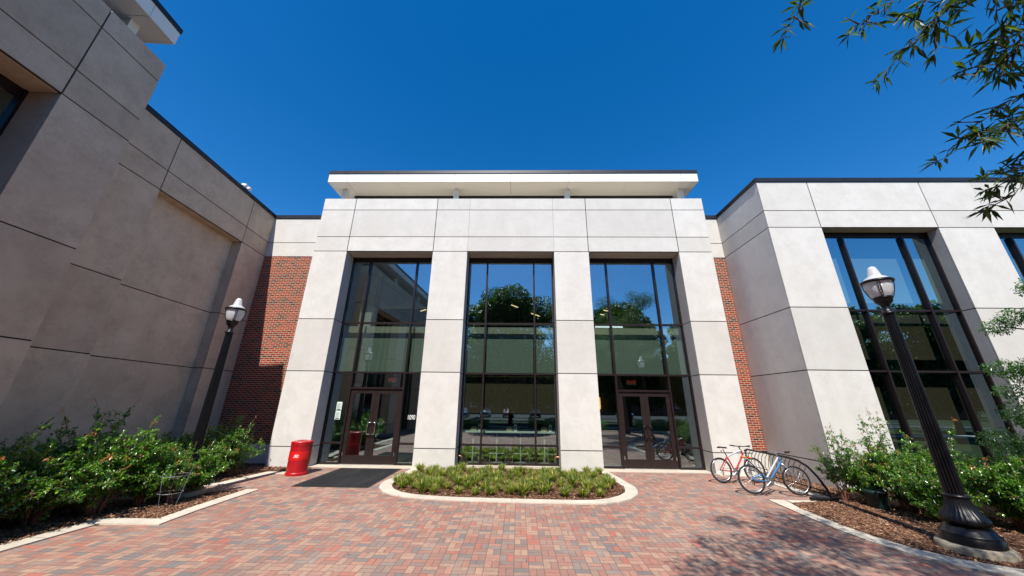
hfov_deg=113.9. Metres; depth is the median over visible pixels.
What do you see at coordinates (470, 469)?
grass tuft
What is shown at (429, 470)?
grass tuft
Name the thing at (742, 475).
door apron
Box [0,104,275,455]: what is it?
building wing
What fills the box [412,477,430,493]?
grass tuft
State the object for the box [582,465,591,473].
grass tuft
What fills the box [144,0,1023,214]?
sky
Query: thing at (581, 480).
grass tuft
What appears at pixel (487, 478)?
grass tuft
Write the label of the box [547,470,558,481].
grass tuft
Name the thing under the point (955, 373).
window frame
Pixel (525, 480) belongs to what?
grass tuft
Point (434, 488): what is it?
grass tuft
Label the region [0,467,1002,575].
brick plaza
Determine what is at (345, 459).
door
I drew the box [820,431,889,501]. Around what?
shrub
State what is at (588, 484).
grass tuft
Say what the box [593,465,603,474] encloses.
grass tuft
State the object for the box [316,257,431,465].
window frame
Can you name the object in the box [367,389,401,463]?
door
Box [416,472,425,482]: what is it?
grass tuft
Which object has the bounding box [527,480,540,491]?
grass tuft
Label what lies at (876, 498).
utility box
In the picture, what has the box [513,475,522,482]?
grass tuft
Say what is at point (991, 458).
shrub
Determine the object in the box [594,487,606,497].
grass tuft
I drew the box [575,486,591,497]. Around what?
grass tuft
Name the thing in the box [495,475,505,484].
grass tuft
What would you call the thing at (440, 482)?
grass tuft
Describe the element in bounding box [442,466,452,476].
grass tuft
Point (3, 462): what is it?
shrub
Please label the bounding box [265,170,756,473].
entrance pavilion
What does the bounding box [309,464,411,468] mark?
door apron
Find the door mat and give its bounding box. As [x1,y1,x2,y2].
[291,468,400,487]
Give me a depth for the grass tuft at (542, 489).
8.19 m
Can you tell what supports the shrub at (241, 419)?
on the mulch bed at (239, 473)
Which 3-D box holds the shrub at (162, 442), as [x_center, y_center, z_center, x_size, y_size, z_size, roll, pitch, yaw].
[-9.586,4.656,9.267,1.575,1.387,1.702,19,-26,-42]
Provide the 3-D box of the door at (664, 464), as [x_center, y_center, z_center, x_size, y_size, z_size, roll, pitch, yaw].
[5.384,5.102,12.035,0.944,2.540,0.152,0,-19,1]
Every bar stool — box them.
[471,438,479,460]
[505,439,512,461]
[521,439,529,461]
[537,439,543,461]
[546,439,555,461]
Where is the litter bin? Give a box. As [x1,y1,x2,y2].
[284,440,313,476]
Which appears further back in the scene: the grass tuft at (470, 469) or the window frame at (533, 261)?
the window frame at (533, 261)
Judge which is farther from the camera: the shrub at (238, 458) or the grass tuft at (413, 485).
the shrub at (238, 458)
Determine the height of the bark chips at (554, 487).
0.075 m
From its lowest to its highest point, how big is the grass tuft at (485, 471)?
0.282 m
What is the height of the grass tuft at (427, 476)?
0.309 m
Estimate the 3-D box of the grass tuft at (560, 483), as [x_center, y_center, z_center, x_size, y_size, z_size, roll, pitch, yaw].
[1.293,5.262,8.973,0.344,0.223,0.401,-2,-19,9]
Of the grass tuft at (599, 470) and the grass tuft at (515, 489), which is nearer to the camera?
the grass tuft at (515, 489)
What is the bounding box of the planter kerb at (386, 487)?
[379,469,637,504]
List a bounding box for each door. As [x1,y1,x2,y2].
[340,389,376,463]
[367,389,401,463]
[618,392,651,467]
[643,392,678,468]
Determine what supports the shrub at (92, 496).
on the mulch bed at (12, 513)
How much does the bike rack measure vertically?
0.820 m
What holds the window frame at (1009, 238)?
in the building wing at (801, 255)
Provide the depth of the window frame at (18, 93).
6.61 m
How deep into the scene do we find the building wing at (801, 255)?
11.29 m
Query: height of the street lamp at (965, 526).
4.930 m
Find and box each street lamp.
[157,298,247,499]
[859,267,1022,562]
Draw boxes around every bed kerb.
[0,489,258,552]
[162,471,284,487]
[748,474,841,500]
[768,499,1023,575]
[786,500,813,502]
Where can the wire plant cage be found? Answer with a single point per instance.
(171, 486)
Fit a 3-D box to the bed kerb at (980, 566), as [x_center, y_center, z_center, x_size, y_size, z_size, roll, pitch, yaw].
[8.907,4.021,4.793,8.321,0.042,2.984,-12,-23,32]
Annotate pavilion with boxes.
[0,0,182,407]
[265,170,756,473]
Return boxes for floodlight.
[241,183,251,190]
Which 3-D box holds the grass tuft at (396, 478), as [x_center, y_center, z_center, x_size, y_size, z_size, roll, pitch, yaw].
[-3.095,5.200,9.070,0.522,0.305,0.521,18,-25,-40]
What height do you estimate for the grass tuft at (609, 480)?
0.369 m
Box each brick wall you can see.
[214,215,321,463]
[705,215,771,471]
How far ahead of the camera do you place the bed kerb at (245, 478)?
9.58 m
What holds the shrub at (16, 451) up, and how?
on the mulch bed at (12, 513)
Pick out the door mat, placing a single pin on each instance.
(355, 477)
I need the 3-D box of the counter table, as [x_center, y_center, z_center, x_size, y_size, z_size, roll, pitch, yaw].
[-0.125,6.032,12.656,3.500,1.120,0.600,0,-19,1]
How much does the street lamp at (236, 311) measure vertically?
4.930 m
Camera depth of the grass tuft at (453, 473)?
9.71 m
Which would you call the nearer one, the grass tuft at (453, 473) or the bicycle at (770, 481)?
the bicycle at (770, 481)
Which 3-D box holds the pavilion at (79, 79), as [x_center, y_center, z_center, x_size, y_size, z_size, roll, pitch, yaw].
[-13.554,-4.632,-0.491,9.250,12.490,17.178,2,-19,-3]
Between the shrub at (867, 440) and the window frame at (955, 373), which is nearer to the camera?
the shrub at (867, 440)
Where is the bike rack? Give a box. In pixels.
[744,448,838,500]
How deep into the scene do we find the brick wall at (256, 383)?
13.40 m
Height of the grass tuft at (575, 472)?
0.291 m
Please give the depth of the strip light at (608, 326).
18.39 m
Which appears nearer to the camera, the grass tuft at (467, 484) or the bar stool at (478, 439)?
the grass tuft at (467, 484)
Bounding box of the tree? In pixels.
[974,278,1023,456]
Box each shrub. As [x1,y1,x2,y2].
[0,407,77,519]
[0,429,132,525]
[0,438,58,485]
[0,456,5,482]
[20,398,151,510]
[34,396,172,515]
[103,442,201,506]
[131,427,209,486]
[149,432,192,450]
[153,444,198,502]
[159,438,235,492]
[184,422,253,478]
[212,409,253,443]
[221,416,264,474]
[806,426,866,501]
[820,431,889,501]
[848,408,924,505]
[850,442,938,513]
[874,451,989,520]
[890,417,999,507]
[953,452,1023,530]
[962,450,1023,516]
[985,454,1023,465]
[1000,439,1023,482]
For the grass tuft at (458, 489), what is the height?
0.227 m
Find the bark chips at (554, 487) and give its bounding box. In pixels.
[392,468,624,499]
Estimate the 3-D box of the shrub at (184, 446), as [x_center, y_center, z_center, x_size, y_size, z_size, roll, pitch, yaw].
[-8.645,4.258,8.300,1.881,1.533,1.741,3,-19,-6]
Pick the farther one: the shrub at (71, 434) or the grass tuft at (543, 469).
the grass tuft at (543, 469)
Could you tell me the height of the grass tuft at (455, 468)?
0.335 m
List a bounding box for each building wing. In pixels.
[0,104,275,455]
[716,177,1023,490]
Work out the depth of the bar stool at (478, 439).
13.04 m
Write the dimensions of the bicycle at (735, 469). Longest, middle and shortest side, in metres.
1.720 x 1.010 x 0.595 m
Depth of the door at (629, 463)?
11.98 m
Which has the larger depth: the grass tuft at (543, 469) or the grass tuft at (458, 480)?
the grass tuft at (543, 469)
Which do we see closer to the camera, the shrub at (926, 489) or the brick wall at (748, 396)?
the shrub at (926, 489)
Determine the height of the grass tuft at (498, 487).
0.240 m
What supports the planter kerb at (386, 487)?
on the brick plaza
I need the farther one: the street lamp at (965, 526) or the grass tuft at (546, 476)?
the grass tuft at (546, 476)
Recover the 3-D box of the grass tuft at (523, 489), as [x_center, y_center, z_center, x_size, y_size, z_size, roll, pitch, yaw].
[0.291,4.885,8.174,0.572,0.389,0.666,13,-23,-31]
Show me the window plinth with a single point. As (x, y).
(531, 467)
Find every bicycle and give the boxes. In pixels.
[710,445,765,482]
[737,451,810,495]
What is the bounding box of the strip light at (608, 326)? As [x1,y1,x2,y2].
[595,292,622,327]
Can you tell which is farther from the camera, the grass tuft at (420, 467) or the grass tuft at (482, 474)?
the grass tuft at (420, 467)
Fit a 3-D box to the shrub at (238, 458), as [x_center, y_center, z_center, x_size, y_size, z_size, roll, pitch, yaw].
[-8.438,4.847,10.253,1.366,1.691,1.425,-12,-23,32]
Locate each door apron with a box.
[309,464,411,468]
[604,469,710,473]
[716,474,751,476]
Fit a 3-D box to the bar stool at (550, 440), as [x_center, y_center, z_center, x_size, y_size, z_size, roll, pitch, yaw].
[1.531,6.355,13.011,0.363,0.781,0.363,0,-19,1]
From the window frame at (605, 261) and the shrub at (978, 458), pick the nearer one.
the shrub at (978, 458)
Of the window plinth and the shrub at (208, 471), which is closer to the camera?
the shrub at (208, 471)
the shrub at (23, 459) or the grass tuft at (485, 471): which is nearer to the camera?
the shrub at (23, 459)
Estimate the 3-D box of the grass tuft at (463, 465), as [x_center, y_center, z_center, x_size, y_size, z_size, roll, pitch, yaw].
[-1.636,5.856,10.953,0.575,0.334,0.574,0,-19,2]
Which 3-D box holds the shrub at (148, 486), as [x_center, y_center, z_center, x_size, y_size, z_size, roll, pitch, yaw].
[-7.793,3.978,7.147,1.358,1.314,1.456,2,-19,-3]
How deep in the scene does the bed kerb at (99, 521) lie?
6.04 m
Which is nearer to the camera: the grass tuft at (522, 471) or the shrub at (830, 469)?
the shrub at (830, 469)
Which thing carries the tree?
on the mulch bed at (984, 508)
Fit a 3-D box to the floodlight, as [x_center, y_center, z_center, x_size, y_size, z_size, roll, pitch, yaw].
[-10.857,-4.053,13.582,0.231,0.364,0.352,2,-19,-3]
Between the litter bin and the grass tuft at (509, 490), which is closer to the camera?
the grass tuft at (509, 490)
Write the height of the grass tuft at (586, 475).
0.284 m
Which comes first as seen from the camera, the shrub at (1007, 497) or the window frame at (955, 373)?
the shrub at (1007, 497)
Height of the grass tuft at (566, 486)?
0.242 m
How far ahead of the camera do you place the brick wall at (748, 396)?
12.89 m
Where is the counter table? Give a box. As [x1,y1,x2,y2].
[462,430,554,463]
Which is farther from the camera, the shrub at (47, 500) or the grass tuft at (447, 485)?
the grass tuft at (447, 485)
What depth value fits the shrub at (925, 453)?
7.39 m
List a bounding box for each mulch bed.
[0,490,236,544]
[210,464,309,482]
[758,474,1023,568]
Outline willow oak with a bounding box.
[770,0,1023,222]
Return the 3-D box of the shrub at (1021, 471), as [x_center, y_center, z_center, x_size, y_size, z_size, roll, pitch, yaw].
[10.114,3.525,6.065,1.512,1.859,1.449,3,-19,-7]
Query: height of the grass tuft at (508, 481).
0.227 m
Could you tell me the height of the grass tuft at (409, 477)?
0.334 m
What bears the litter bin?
on the brick plaza
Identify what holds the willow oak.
on the brick plaza
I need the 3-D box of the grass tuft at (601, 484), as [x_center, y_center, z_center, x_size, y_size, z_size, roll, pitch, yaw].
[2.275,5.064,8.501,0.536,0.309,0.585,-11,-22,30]
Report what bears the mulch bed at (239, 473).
on the brick plaza
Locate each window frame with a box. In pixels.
[0,73,28,135]
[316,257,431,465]
[457,258,558,465]
[589,258,705,469]
[823,232,1023,466]
[997,233,1023,276]
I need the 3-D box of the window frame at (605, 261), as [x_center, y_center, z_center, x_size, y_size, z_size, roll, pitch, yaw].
[4.955,2.529,13.001,3.719,8.076,0.190,0,-19,1]
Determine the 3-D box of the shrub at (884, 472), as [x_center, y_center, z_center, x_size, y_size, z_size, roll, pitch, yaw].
[8.646,4.198,7.365,1.403,1.406,1.504,0,-19,1]
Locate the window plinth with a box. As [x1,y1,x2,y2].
[467,465,558,468]
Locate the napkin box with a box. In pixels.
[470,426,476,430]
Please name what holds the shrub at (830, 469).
on the mulch bed at (984, 508)
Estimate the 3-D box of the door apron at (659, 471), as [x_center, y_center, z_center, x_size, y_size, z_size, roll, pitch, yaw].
[4.835,6.278,11.426,3.790,0.038,0.630,0,-19,1]
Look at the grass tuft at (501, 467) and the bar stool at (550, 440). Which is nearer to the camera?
the grass tuft at (501, 467)
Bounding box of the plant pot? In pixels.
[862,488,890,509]
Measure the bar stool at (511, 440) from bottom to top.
0.781 m
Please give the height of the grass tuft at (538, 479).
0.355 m
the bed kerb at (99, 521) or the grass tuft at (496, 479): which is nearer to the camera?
the bed kerb at (99, 521)
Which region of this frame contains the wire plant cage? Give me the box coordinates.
[157,468,192,509]
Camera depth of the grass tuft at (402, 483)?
8.63 m
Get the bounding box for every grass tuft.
[390,473,407,485]
[395,479,410,488]
[401,473,419,485]
[409,482,417,488]
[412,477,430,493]
[414,462,425,471]
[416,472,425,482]
[421,472,434,485]
[423,466,435,475]
[426,474,440,489]
[429,483,439,494]
[431,468,445,477]
[436,475,451,487]
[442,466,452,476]
[442,481,452,489]
[447,470,457,480]
[448,464,462,472]
[449,474,464,486]
[454,484,465,494]
[456,461,469,471]
[462,471,472,481]
[462,480,472,489]
[467,466,475,474]
[468,473,482,486]
[470,485,482,495]
[475,471,485,480]
[477,479,493,491]
[480,468,489,477]
[483,484,496,495]
[484,467,502,481]
[485,476,492,483]
[491,475,501,485]
[494,482,502,491]
[495,462,505,470]
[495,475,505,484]
[501,483,514,494]
[503,478,515,486]
[505,472,512,479]
[507,480,521,492]
[511,470,521,476]
[512,465,529,475]
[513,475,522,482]
[513,480,531,496]
[515,477,532,484]
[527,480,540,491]
[533,473,545,486]
[536,484,548,495]
[538,467,551,474]
[539,472,553,481]
[541,478,556,491]
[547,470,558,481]
[555,468,567,476]
[556,479,564,487]
[559,486,573,497]
[560,482,571,491]
[563,473,582,488]
[569,468,579,476]
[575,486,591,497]
[576,473,590,485]
[578,478,596,492]
[579,471,591,479]
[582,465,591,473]
[586,469,597,478]
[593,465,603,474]
[594,479,611,491]
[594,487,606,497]
[601,474,614,488]
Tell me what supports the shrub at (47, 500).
on the mulch bed at (12, 513)
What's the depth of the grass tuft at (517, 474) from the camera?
10.07 m
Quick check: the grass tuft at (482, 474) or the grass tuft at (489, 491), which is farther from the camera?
the grass tuft at (482, 474)
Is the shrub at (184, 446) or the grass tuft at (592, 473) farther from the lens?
the grass tuft at (592, 473)

